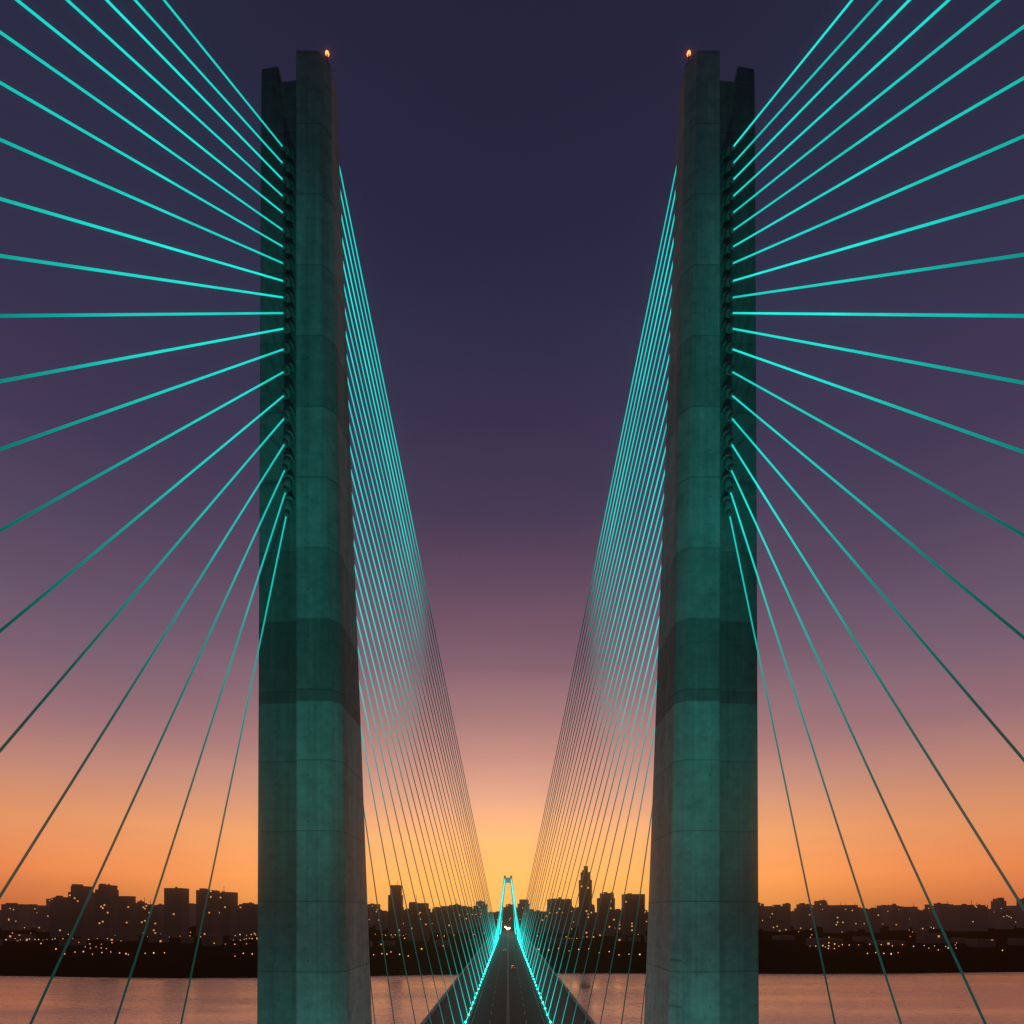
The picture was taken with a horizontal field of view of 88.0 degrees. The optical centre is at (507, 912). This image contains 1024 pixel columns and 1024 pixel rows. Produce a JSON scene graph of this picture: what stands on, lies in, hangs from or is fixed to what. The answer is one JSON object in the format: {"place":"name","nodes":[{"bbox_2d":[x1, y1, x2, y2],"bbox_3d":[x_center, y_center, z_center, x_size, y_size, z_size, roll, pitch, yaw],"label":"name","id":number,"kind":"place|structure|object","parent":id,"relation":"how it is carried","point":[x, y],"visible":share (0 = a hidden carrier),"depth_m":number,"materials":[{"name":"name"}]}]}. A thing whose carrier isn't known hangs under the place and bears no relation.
{"place":"outdoors","nodes":[
{"label":"outdoors","id":0,"kind":"place"},
{"bbox_2d":[469,930,546,1023],"bbox_3d":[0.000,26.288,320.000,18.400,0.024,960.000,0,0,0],"label":"road surface","id":1,"kind":"object","parent":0,"point":[503,1009],"visible":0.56,"depth_m":173.13,"materials":[{"name":"grey asphalt"}]},
{"bbox_2d":[463,930,552,1023],"bbox_3d":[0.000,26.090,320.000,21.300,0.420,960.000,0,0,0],"label":"cable kerbs","id":2,"kind":"structure","parent":1,"relation":"on","point":[477,995],"depth_m":162.59,"materials":[{"name":"teal metal"}]},
{"bbox_2d":[465,937,550,1022],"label":"deck lights","id":3,"kind":"object","parent":2,"relation":"on","point":[486,969],"visible":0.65,"depth_m":197.00},
{"bbox_2d":[465,958,550,1023],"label":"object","id":4,"kind":"object","parent":2,"relation":"on","point":[480,984],"depth_m":154.06,"materials":[{"name":"teal metal"}]},
{"bbox_2d":[471,932,544,1023],"bbox_3d":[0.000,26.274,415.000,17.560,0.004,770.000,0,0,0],"label":"road markings","id":5,"kind":"object","parent":1,"relation":"on","point":[508,983],"visible":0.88,"depth_m":194.89,"materials":[{"name":"paint"}]},
{"bbox_2d":[469,931,546,1022],"bbox_3d":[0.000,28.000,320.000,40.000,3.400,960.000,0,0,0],"label":"barrier","id":6,"kind":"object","parent":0,"point":[483,982],"depth_m":177.70,"materials":[{"name":"concrete"}]},
{"bbox_2d":[425,930,590,1023],"bbox_3d":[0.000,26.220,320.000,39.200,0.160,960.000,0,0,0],"label":"walkways","id":7,"kind":"structure","parent":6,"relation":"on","point":[436,1017],"depth_m":170.12,"materials":[{"name":"grey concrete"}]},
{"bbox_2d":[420,930,595,1023],"bbox_3d":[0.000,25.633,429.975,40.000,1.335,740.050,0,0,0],"label":"deck railings","id":8,"kind":"object","parent":6,"relation":"on","point":[425,1019],"visible":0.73,"depth_m":165.64,"materials":[{"name":"metal"}]},
{"bbox_2d":[0,972,1023,1023],"bbox_3d":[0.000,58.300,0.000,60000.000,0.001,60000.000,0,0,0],"label":"river water","id":9,"kind":"structure","parent":0,"point":[932,998],"depth_m":361.66,"materials":[{"name":"liquid"}]},
{"bbox_2d":[257,50,371,1023],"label":"pylon","id":10,"kind":"object","parent":9,"relation":"in","point":[313,963],"visible":1,"depth_m":24.28,"materials":[{"name":"concrete"}]},
{"bbox_2d":[280,142,735,518],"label":"cable anchors","id":11,"kind":"object","parent":10,"relation":"attached to","point":[288,326],"visible":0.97,"depth_m":23.93,"materials":[{"name":"metal"}]},
{"bbox_2d":[325,50,690,56],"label":"warning lights","id":12,"kind":"object","parent":10,"relation":"attached to","point":[327,52],"visible":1,"depth_m":24.46},
{"bbox_2d":[0,0,1023,1023],"bbox_3d":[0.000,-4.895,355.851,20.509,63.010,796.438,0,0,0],"label":"stay cables","id":13,"kind":"object","parent":10,"relation":"attached to","point":[600,537],"visible":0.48,"depth_m":19.89,"materials":[{"name":"teal metal"}]},
{"bbox_2d":[644,50,758,1023],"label":"pylon","id":14,"kind":"object","parent":9,"relation":"in","point":[702,963],"visible":1,"depth_m":24.29,"materials":[{"name":"concrete"}]},
{"bbox_2d":[0,925,1023,977],"bbox_3d":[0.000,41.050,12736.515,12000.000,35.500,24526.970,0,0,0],"label":"bank ground","id":15,"kind":"structure","parent":0,"point":[228,958],"depth_m":662.96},
{"bbox_2d":[498,875,517,937],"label":"pylon","id":16,"kind":"object","parent":15,"relation":"on","point":[507,880],"visible":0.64,"depth_m":561.71,"materials":[{"name":"grey concrete"}]},
{"bbox_2d":[20,927,1002,954],"bbox_3d":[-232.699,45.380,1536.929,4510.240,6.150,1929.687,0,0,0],"label":"city lights","id":17,"kind":"object","parent":15,"relation":"on","point":[421,948],"depth_m":737.11},
{"bbox_2d":[0,866,1023,946],"bbox_3d":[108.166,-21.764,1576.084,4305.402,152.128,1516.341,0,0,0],"label":"city buildings","id":18,"kind":"structure","parent":15,"relation":"on","point":[110,913],"depth_m":1254.92,"materials":[{"name":"grey"}]},
{"bbox_2d":[0,0,1023,911],"label":"sky","id":19,"kind":"structure","parent":0,"point":[508,167],"materials":[{"name":"purple"}]}
]}

